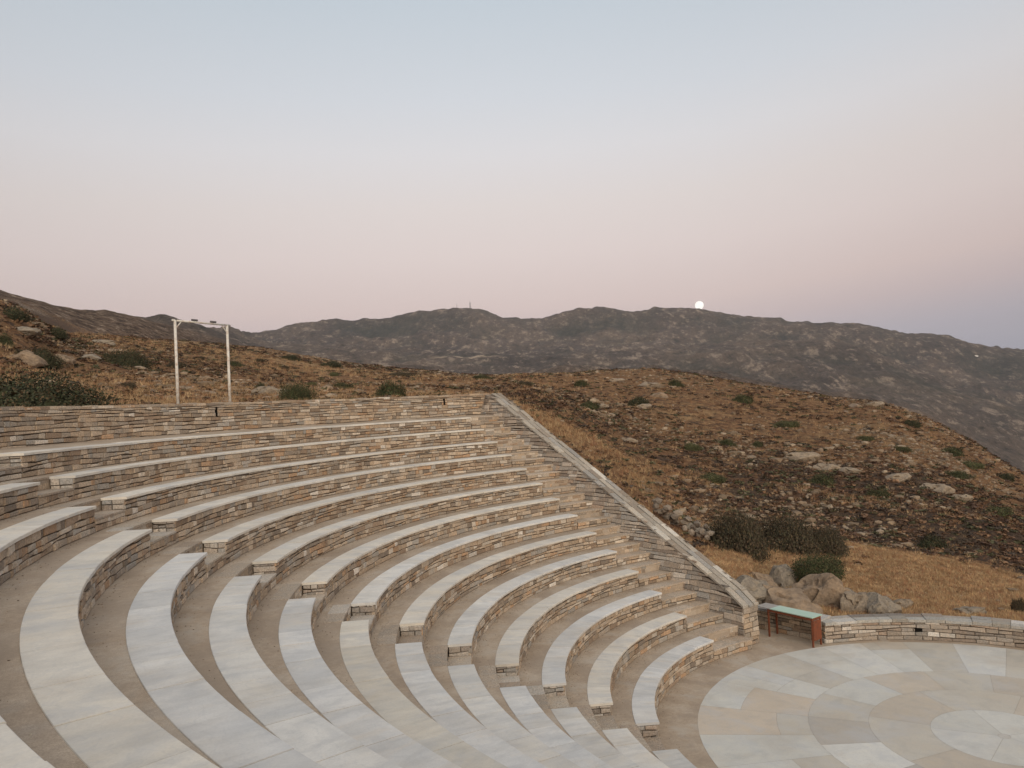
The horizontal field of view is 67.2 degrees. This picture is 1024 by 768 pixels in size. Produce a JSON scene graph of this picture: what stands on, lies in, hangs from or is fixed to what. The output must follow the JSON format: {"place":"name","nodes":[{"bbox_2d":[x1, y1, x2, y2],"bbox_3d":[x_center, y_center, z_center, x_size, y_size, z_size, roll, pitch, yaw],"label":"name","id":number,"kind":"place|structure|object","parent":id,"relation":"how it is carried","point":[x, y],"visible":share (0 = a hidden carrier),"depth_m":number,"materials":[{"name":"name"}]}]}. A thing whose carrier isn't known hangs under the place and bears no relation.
{"place":"outdoors","nodes":[
{"label":"outdoors","id":0,"kind":"place"},
{"bbox_2d":[0,415,738,767],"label":"walkway","id":1,"kind":"structure","parent":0,"point":[22,715],"depth_m":12.66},
{"bbox_2d":[0,482,39,519],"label":"stone bench","id":2,"kind":"object","parent":1,"relation":"on","point":[18,498],"visible":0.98,"depth_m":11.46,"materials":[{"name":"stone"}]},
{"bbox_2d":[0,506,95,767],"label":"stone bench","id":3,"kind":"object","parent":1,"relation":"on","point":[23,544],"visible":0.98,"depth_m":9.64,"materials":[{"name":"stone"}]},
{"bbox_2d":[19,529,218,767],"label":"stone bench","id":4,"kind":"object","parent":1,"relation":"on","point":[96,717],"visible":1,"depth_m":5.30,"materials":[{"name":"stone"}]},
{"bbox_2d":[126,552,324,767],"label":"stone bench","id":5,"kind":"object","parent":1,"relation":"on","point":[201,713],"visible":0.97,"depth_m":6.20,"materials":[{"name":"stone"}]},
{"bbox_2d":[0,417,470,477],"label":"stone bench","id":6,"kind":"object","parent":1,"relation":"on","point":[43,462],"visible":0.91,"depth_m":18.69,"materials":[{"name":"stone"}]},
{"bbox_2d":[49,429,483,499],"bbox_3d":[-5.292,1.870,20.577,2.361,0.490,15.567,-3,-1,26],"label":"stone bench","id":7,"kind":"object","parent":1,"relation":"on","point":[86,483],"visible":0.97,"depth_m":18.69,"materials":[{"name":"stone"}]},
{"bbox_2d":[101,441,497,520],"bbox_3d":[-4.574,2.249,20.236,2.245,0.490,14.719,-3,-1,26],"label":"stone bench","id":8,"kind":"object","parent":1,"relation":"on","point":[142,502],"visible":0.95,"depth_m":18.68,"materials":[{"name":"stone"}]},
{"bbox_2d":[209,575,401,767],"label":"stone bench","id":9,"kind":"object","parent":1,"relation":"on","point":[271,702],"visible":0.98,"depth_m":7.11,"materials":[{"name":"stone"}]},
{"bbox_2d":[151,454,511,542],"bbox_3d":[-3.857,2.628,19.891,2.133,0.490,13.876,-3,-1,26],"label":"stone bench","id":10,"kind":"object","parent":1,"relation":"on","point":[188,522],"visible":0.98,"depth_m":18.62,"materials":[{"name":"stone"}]},
{"bbox_2d":[202,468,526,563],"bbox_3d":[-3.139,3.007,19.552,2.016,0.489,13.036,-3,-1,26],"label":"stone bench","id":11,"kind":"object","parent":1,"relation":"on","point":[237,541],"visible":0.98,"depth_m":18.56,"materials":[{"name":"stone"}]},
{"bbox_2d":[0,428,737,755],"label":"grit","id":12,"kind":"object","parent":1,"relation":"on","point":[367,577],"visible":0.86,"depth_m":15.63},
{"bbox_2d":[0,466,665,750],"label":"aisle stairs","id":13,"kind":"structure","parent":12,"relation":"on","point":[387,635],"depth_m":13.09,"materials":[{"name":"stone"}]},
{"bbox_2d":[278,598,460,767],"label":"stone bench","id":14,"kind":"object","parent":1,"relation":"on","point":[332,698],"visible":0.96,"depth_m":8.01,"materials":[{"name":"stone"}]},
{"bbox_2d":[252,482,542,583],"bbox_3d":[-2.424,3.385,19.207,1.900,0.490,12.185,-3,-1,26],"label":"stone bench","id":15,"kind":"object","parent":1,"relation":"on","point":[283,561],"visible":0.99,"depth_m":18.45,"materials":[{"name":"stone"}]},
{"bbox_2d":[340,620,507,767],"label":"stone bench","id":16,"kind":"object","parent":1,"relation":"on","point":[388,701],"visible":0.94,"depth_m":8.87,"materials":[{"name":"stone"}]},
{"bbox_2d":[302,497,559,604],"bbox_3d":[-1.702,3.764,18.867,1.789,0.489,11.348,-3,-1,26],"label":"stone bench","id":17,"kind":"object","parent":1,"relation":"on","point":[331,578],"visible":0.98,"depth_m":18.34,"materials":[{"name":"stone"}]},
{"bbox_2d":[351,514,577,624],"bbox_3d":[-0.985,4.143,18.523,1.675,0.490,10.502,-3,-1,26],"label":"stone bench","id":18,"kind":"object","parent":1,"relation":"on","point":[378,595],"visible":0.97,"depth_m":18.18,"materials":[{"name":"stone"}]},
{"bbox_2d":[395,642,547,767],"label":"stone bench","id":19,"kind":"object","parent":1,"relation":"on","point":[439,704],"visible":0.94,"depth_m":9.66,"materials":[{"name":"stone"}]},
{"bbox_2d":[399,531,596,642],"bbox_3d":[-0.269,4.522,18.180,1.558,0.489,9.656,-3,-1,26],"label":"stone bench","id":20,"kind":"object","parent":1,"relation":"on","point":[428,607],"visible":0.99,"depth_m":18.00,"materials":[{"name":"stone"}]},
{"bbox_2d":[448,664,580,767],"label":"stone bench","id":21,"kind":"object","parent":1,"relation":"on","point":[486,709],"visible":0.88,"depth_m":10.38,"materials":[{"name":"stone"}]},
{"bbox_2d":[447,549,616,663],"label":"stone bench","id":22,"kind":"object","parent":1,"relation":"on","point":[477,619],"visible":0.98,"depth_m":17.80,"materials":[{"name":"stone"}]},
{"bbox_2d":[500,686,612,767],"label":"stone bench","id":23,"kind":"object","parent":1,"relation":"on","point":[534,719],"visible":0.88,"depth_m":11.00,"materials":[{"name":"stone"}]},
{"bbox_2d":[495,569,638,676],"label":"stone bench","id":24,"kind":"object","parent":1,"relation":"on","point":[526,629],"visible":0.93,"depth_m":17.55,"materials":[{"name":"stone"}]},
{"bbox_2d":[551,707,641,767],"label":"stone bench","id":25,"kind":"object","parent":1,"relation":"on","point":[578,728],"visible":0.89,"depth_m":11.59,"materials":[{"name":"stone"}]},
{"bbox_2d":[542,590,661,696],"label":"stone bench","id":26,"kind":"object","parent":1,"relation":"on","point":[572,642],"visible":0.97,"depth_m":17.29,"materials":[{"name":"stone"}]},
{"bbox_2d":[602,728,668,767],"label":"stone bench","id":27,"kind":"object","parent":1,"relation":"on","point":[626,743],"visible":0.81,"depth_m":12.10,"materials":[{"name":"stone"}]},
{"bbox_2d":[587,612,686,715],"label":"stone bench","id":28,"kind":"object","parent":1,"relation":"on","point":[616,657],"visible":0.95,"depth_m":16.96,"materials":[{"name":"stone"}]},
{"bbox_2d":[0,290,1023,470],"bbox_3d":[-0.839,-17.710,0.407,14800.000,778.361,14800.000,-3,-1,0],"label":"hills","id":29,"kind":"structure","parent":0,"point":[956,384],"depth_m":2150.02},
{"bbox_2d":[0,295,1023,618],"bbox_3d":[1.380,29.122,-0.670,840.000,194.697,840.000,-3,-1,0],"label":"ground","id":30,"kind":"structure","parent":0,"point":[718,421],"depth_m":57.01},
{"bbox_2d":[0,333,15,346],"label":"shrub","id":31,"kind":"object","parent":30,"relation":"on","point":[4,340],"visible":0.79,"depth_m":39.27,"materials":[{"name":"green plant"}]},
{"bbox_2d":[2,305,32,322],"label":"shrub","id":32,"kind":"object","parent":30,"relation":"on","point":[13,313],"visible":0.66,"depth_m":46.35,"materials":[{"name":"green plant"}]},
{"bbox_2d":[8,350,48,367],"bbox_3d":[-23.964,-1.212,37.949,2.023,0.920,1.283,-3,-1,6],"label":"boulder","id":33,"kind":"object","parent":30,"relation":"on","point":[34,360],"visible":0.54,"depth_m":37.45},
{"bbox_2d":[17,326,41,335],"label":"boulder","id":34,"kind":"object","parent":30,"relation":"on","point":[26,331],"visible":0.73,"depth_m":44.90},
{"bbox_2d":[14,345,67,368],"bbox_3d":[-23.995,-1.319,38.924,2.613,1.461,2.572,-3,-1,12],"label":"shrub","id":35,"kind":"object","parent":30,"relation":"on","point":[50,359],"visible":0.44,"depth_m":38.80,"materials":[{"name":"green plant"}]},
{"bbox_2d":[49,325,69,339],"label":"shrub","id":36,"kind":"object","parent":30,"relation":"on","point":[57,333],"visible":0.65,"depth_m":56.68,"materials":[{"name":"green plant"}]},
{"bbox_2d":[0,362,127,406],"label":"shrub","id":37,"kind":"object","parent":30,"relation":"on","point":[12,393],"visible":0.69,"depth_m":17.79,"materials":[{"name":"green plant"}]},
{"bbox_2d":[55,354,76,365],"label":"boulder","id":38,"kind":"object","parent":30,"relation":"on","point":[69,359],"visible":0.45,"depth_m":43.38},
{"bbox_2d":[82,354,101,359],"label":"boulder","id":39,"kind":"object","parent":30,"relation":"on","point":[93,356],"visible":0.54,"depth_m":52.10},
{"bbox_2d":[92,339,115,345],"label":"boulder","id":40,"kind":"object","parent":30,"relation":"on","point":[110,342],"visible":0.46,"depth_m":72.12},
{"bbox_2d":[100,346,155,368],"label":"shrub","id":41,"kind":"object","parent":30,"relation":"on","point":[134,359],"visible":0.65,"depth_m":53.94,"materials":[{"name":"green plant"}]},
{"bbox_2d":[120,381,136,389],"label":"shrub","id":42,"kind":"object","parent":30,"relation":"on","point":[130,385],"visible":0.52,"depth_m":29.35,"materials":[{"name":"green plant"}]},
{"bbox_2d":[164,362,187,367],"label":"shrub","id":43,"kind":"object","parent":30,"relation":"on","point":[180,365],"visible":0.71,"depth_m":60.82,"materials":[{"name":"green plant"}]},
{"bbox_2d":[171,318,230,403],"bbox_3d":[-8.920,-0.338,22.337,0.087,3.052,2.118,-3,-1,26],"label":"pole frame","id":44,"kind":"object","parent":30,"relation":"on","point":[174,320],"visible":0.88,"depth_m":22.04,"materials":[{"name":"white paint"}]},
{"bbox_2d":[224,360,244,366],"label":"shrub","id":45,"kind":"object","parent":30,"relation":"on","point":[234,363],"visible":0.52,"depth_m":73.35,"materials":[{"name":"green plant"}]},
{"bbox_2d":[0,393,489,448],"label":"wall","id":46,"kind":"structure","parent":30,"relation":"on","point":[21,426],"depth_m":21.08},
{"bbox_2d":[251,386,280,393],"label":"boulder","id":47,"kind":"object","parent":30,"relation":"on","point":[264,389],"visible":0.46,"depth_m":31.75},
{"bbox_2d":[281,354,301,360],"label":"shrub","id":48,"kind":"object","parent":30,"relation":"on","point":[292,357],"visible":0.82,"depth_m":105.68,"materials":[{"name":"green plant"}]},
{"bbox_2d":[274,380,319,399],"bbox_3d":[-7.656,0.391,27.636,1.317,1.114,1.605,-4,-2,35],"label":"shrub","id":49,"kind":"object","parent":30,"relation":"on","point":[295,392],"visible":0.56,"depth_m":27.29,"materials":[{"name":"green plant"}]},
{"bbox_2d":[320,360,342,367],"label":"shrub","id":50,"kind":"object","parent":30,"relation":"on","point":[333,364],"visible":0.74,"depth_m":105.06,"materials":[{"name":"green plant"}]},
{"bbox_2d":[332,382,354,388],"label":"shrub","id":51,"kind":"object","parent":30,"relation":"on","point":[347,385],"visible":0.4,"depth_m":42.96,"materials":[{"name":"green plant"}]},
{"bbox_2d":[370,379,405,396],"bbox_3d":[-5.250,0.338,32.606,1.582,1.095,1.188,-3,-1,0],"label":"shrub","id":52,"kind":"object","parent":30,"relation":"on","point":[389,389],"visible":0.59,"depth_m":32.56,"materials":[{"name":"green plant"}]},
{"bbox_2d":[388,371,415,376],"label":"shrub","id":53,"kind":"object","parent":30,"relation":"on","point":[401,374],"visible":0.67,"depth_m":103.27,"materials":[{"name":"green plant"}]},
{"bbox_2d":[0,298,1023,571],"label":"scrub","id":54,"kind":"object","parent":30,"relation":"on","point":[978,502],"visible":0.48,"depth_m":49.81,"materials":[{"name":"brown plant"}]},
{"bbox_2d":[0,307,1023,620],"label":"dry grass","id":55,"kind":"structure","parent":30,"relation":"on","point":[870,553],"depth_m":31.63,"materials":[{"name":"brown plant"}]},
{"bbox_2d":[0,299,1023,609],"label":"loose stones","id":56,"kind":"object","parent":30,"relation":"on","point":[720,497],"visible":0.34,"depth_m":56.03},
{"bbox_2d":[574,379,591,386],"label":"shrub","id":57,"kind":"object","parent":30,"relation":"on","point":[580,382],"visible":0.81,"depth_m":82.51,"materials":[{"name":"green plant"}]},
{"bbox_2d":[581,402,600,409],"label":"shrub","id":58,"kind":"object","parent":30,"relation":"on","point":[593,406],"visible":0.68,"depth_m":64.48,"materials":[{"name":"green plant"}]},
{"bbox_2d":[481,393,759,644],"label":"side wall","id":59,"kind":"structure","parent":30,"relation":"on","point":[733,601],"depth_m":22.57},
{"bbox_2d":[627,395,651,405],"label":"shrub","id":60,"kind":"object","parent":30,"relation":"on","point":[637,401],"visible":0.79,"depth_m":73.95,"materials":[{"name":"green plant"}]},
{"bbox_2d":[637,382,665,387],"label":"boulder","id":61,"kind":"object","parent":30,"relation":"on","point":[651,384],"visible":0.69,"depth_m":86.50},
{"bbox_2d":[651,392,668,397],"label":"boulder","id":62,"kind":"object","parent":30,"relation":"on","point":[661,395],"visible":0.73,"depth_m":79.21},
{"bbox_2d":[667,379,685,386],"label":"shrub","id":63,"kind":"object","parent":30,"relation":"on","point":[674,382],"visible":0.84,"depth_m":89.91,"materials":[{"name":"green plant"}]},
{"bbox_2d":[652,497,714,540],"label":"rubble wall","id":64,"kind":"structure","parent":30,"relation":"on","point":[675,515],"depth_m":28.94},
{"bbox_2d":[683,442,701,450],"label":"shrub","id":65,"kind":"object","parent":30,"relation":"on","point":[691,446],"visible":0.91,"depth_m":54.05,"materials":[{"name":"green plant"}]},
{"bbox_2d":[697,472,727,483],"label":"shrub","id":66,"kind":"object","parent":30,"relation":"on","point":[716,478],"visible":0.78,"depth_m":44.60,"materials":[{"name":"green plant"}]},
{"bbox_2d":[719,438,737,447],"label":"shrub","id":67,"kind":"object","parent":30,"relation":"on","point":[726,442],"visible":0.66,"depth_m":58.56,"materials":[{"name":"green plant"}]},
{"bbox_2d":[701,506,772,563],"bbox_3d":[8.323,5.597,28.889,3.051,2.360,3.134,-3,-1,0],"label":"shrub","id":68,"kind":"object","parent":30,"relation":"on","point":[742,535],"visible":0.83,"depth_m":28.30,"materials":[{"name":"green plant"}]},
{"bbox_2d":[731,394,753,403],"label":"shrub","id":69,"kind":"object","parent":30,"relation":"on","point":[741,398],"visible":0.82,"depth_m":81.56,"materials":[{"name":"green plant"}]},
{"bbox_2d":[736,575,768,603],"bbox_3d":[6.665,5.857,21.594,1.301,0.935,1.178,-3,-1,6],"label":"boulder","id":70,"kind":"object","parent":30,"relation":"on","point":[756,589],"visible":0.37,"depth_m":21.34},
{"bbox_2d":[748,571,778,586],"bbox_3d":[7.801,6.375,24.108,1.025,1.114,1.002,-3,-1,4],"label":"boulder","id":71,"kind":"object","parent":30,"relation":"on","point":[765,577],"visible":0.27,"depth_m":23.86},
{"bbox_2d":[769,564,798,587],"bbox_3d":[8.843,6.421,24.951,1.155,1.183,0.908,-3,-1,-8],"label":"boulder","id":72,"kind":"object","parent":30,"relation":"on","point":[778,574],"visible":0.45,"depth_m":24.66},
{"bbox_2d":[772,419,801,427],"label":"shrub","id":73,"kind":"object","parent":30,"relation":"on","point":[786,423],"visible":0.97,"depth_m":68.31,"materials":[{"name":"green plant"}]},
{"bbox_2d":[753,511,829,557],"bbox_3d":[10.891,6.013,30.845,3.318,2.200,3.643,-3,-1,0],"label":"shrub","id":74,"kind":"object","parent":30,"relation":"on","point":[791,536],"visible":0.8,"depth_m":30.12,"materials":[{"name":"green plant"}]},
{"bbox_2d":[762,584,822,613],"bbox_3d":[7.641,6.322,21.615,2.010,1.551,2.296,-3,-1,14],"label":"boulder","id":75,"kind":"object","parent":30,"relation":"on","point":[796,598],"visible":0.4,"depth_m":20.96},
{"bbox_2d":[757,604,830,640],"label":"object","id":76,"kind":"structure","parent":30,"relation":"on","point":[793,626],"depth_m":20.23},
{"bbox_2d":[784,452,820,461],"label":"boulder","id":77,"kind":"object","parent":30,"relation":"on","point":[806,456],"visible":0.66,"depth_m":54.40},
{"bbox_2d":[787,551,847,580],"bbox_3d":[9.778,5.829,24.729,1.842,1.038,2.022,-3,-1,28],"label":"shrub","id":78,"kind":"object","parent":30,"relation":"on","point":[815,565],"visible":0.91,"depth_m":24.33,"materials":[{"name":"green plant"}]},
{"bbox_2d":[792,573,849,607],"bbox_3d":[9.142,6.225,22.667,1.818,1.434,1.044,-3,-1,16],"label":"boulder","id":79,"kind":"object","parent":30,"relation":"on","point":[828,589],"visible":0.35,"depth_m":22.27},
{"bbox_2d":[808,472,835,485],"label":"shrub","id":80,"kind":"object","parent":30,"relation":"on","point":[819,478],"visible":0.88,"depth_m":46.54,"materials":[{"name":"green plant"}]},
{"bbox_2d":[812,463,841,470],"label":"boulder","id":81,"kind":"object","parent":30,"relation":"on","point":[822,466],"visible":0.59,"depth_m":51.99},
{"bbox_2d":[807,523,855,558],"bbox_3d":[12.406,6.255,30.788,2.404,1.673,2.410,-3,-1,0],"label":"shrub","id":82,"kind":"object","parent":30,"relation":"on","point":[833,542],"visible":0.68,"depth_m":30.28,"materials":[{"name":"green plant"}]},
{"bbox_2d":[839,467,862,473],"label":"boulder","id":83,"kind":"object","parent":30,"relation":"on","point":[848,470],"visible":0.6,"depth_m":50.84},
{"bbox_2d":[840,591,867,612],"bbox_3d":[9.810,6.309,21.909,1.235,0.874,0.767,-1,-2,-44],"label":"boulder","id":84,"kind":"object","parent":30,"relation":"on","point":[851,601],"visible":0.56,"depth_m":21.64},
{"bbox_2d":[856,436,876,440],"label":"shrub","id":85,"kind":"object","parent":30,"relation":"on","point":[866,438],"visible":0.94,"depth_m":62.59,"materials":[{"name":"green plant"}]},
{"bbox_2d":[867,401,884,406],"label":"boulder","id":86,"kind":"object","parent":30,"relation":"on","point":[878,403],"visible":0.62,"depth_m":86.59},
{"bbox_2d":[864,488,892,497],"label":"shrub","id":87,"kind":"object","parent":30,"relation":"on","point":[880,493],"visible":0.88,"depth_m":43.67,"materials":[{"name":"green plant"}]},
{"bbox_2d":[866,592,901,613],"bbox_3d":[10.290,6.254,21.533,0.999,0.822,0.980,-2,-1,-14],"label":"boulder","id":88,"kind":"object","parent":30,"relation":"on","point":[877,603],"visible":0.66,"depth_m":21.28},
{"bbox_2d":[885,473,911,481],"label":"boulder","id":89,"kind":"object","parent":30,"relation":"on","point":[901,477],"visible":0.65,"depth_m":48.14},
{"bbox_2d":[893,599,912,607],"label":"boulder","id":90,"kind":"object","parent":30,"relation":"on","point":[904,603],"visible":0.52,"depth_m":22.19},
{"bbox_2d":[892,446,913,452],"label":"shrub","id":91,"kind":"object","parent":30,"relation":"on","point":[903,449],"visible":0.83,"depth_m":57.78,"materials":[{"name":"green plant"}]},
{"bbox_2d":[903,419,923,427],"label":"shrub","id":92,"kind":"object","parent":30,"relation":"on","point":[915,424],"visible":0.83,"depth_m":73.42,"materials":[{"name":"green plant"}]},
{"bbox_2d":[821,613,1023,647],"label":"orchestra wall","id":93,"kind":"structure","parent":30,"relation":"on","point":[938,627],"depth_m":19.34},
{"bbox_2d":[916,533,952,548],"bbox_3d":[18.301,6.954,33.780,1.442,0.904,1.236,-2,-1,-12],"label":"shrub","id":94,"kind":"object","parent":30,"relation":"on","point":[927,542],"visible":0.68,"depth_m":33.54,"materials":[{"name":"green plant"}]},
{"bbox_2d":[920,483,954,494],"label":"boulder","id":95,"kind":"object","parent":30,"relation":"on","point":[944,489],"visible":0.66,"depth_m":45.62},
{"bbox_2d":[941,446,964,456],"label":"shrub","id":96,"kind":"object","parent":30,"relation":"on","point":[954,451],"visible":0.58,"depth_m":65.21,"materials":[{"name":"green plant"}]},
{"bbox_2d":[944,470,979,478],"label":"shrub","id":97,"kind":"object","parent":30,"relation":"on","point":[958,474],"visible":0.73,"depth_m":54.11,"materials":[{"name":"green plant"}]},
{"bbox_2d":[952,494,971,500],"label":"boulder","id":98,"kind":"object","parent":30,"relation":"on","point":[963,497],"visible":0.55,"depth_m":44.89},
{"bbox_2d":[952,606,986,613],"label":"boulder","id":99,"kind":"object","parent":30,"relation":"on","point":[967,609],"visible":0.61,"depth_m":21.78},
{"bbox_2d":[962,460,987,469],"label":"shrub","id":100,"kind":"object","parent":30,"relation":"on","point":[973,465],"visible":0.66,"depth_m":61.11,"materials":[{"name":"green plant"}]},
{"bbox_2d":[986,504,1013,515],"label":"shrub","id":101,"kind":"object","parent":30,"relation":"on","point":[1003,511],"visible":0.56,"depth_m":44.62,"materials":[{"name":"green plant"}]},
{"bbox_2d":[996,473,1015,480],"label":"shrub","id":102,"kind":"object","parent":30,"relation":"on","point":[1006,476],"visible":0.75,"depth_m":65.18,"materials":[{"name":"green plant"}]},
{"bbox_2d":[1010,597,1023,612],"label":"shrub","id":103,"kind":"object","parent":30,"relation":"on","point":[1017,605],"visible":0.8,"depth_m":22.29,"materials":[{"name":"green plant"}]},
{"bbox_2d":[0,0,1023,348],"label":"sky","id":104,"kind":"structure","parent":0,"point":[251,166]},
{"bbox_2d":[656,629,1023,767],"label":"orchestra floor","id":105,"kind":"structure","parent":0,"point":[679,714],"depth_m":16.88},
{"bbox_2d":[471,415,752,660],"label":"wall stairs","id":106,"kind":"structure","parent":105,"relation":"on","point":[731,645],"depth_m":22.29,"materials":[{"name":"stone"}]},
{"bbox_2d":[632,636,713,737],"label":"stone bench","id":107,"kind":"object","parent":105,"relation":"on","point":[661,676],"visible":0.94,"depth_m":16.68,"materials":[{"name":"stone"}]},
{"bbox_2d":[652,749,696,767],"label":"stone bench","id":108,"kind":"object","parent":105,"relation":"on","point":[673,758],"visible":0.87,"depth_m":12.57,"materials":[{"name":"stone"}]},
{"bbox_2d":[758,603,821,647],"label":"metal bench","id":109,"kind":"object","parent":105,"relation":"on","point":[816,630],"visible":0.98,"depth_m":19.57,"materials":[{"name":"metal"}]},
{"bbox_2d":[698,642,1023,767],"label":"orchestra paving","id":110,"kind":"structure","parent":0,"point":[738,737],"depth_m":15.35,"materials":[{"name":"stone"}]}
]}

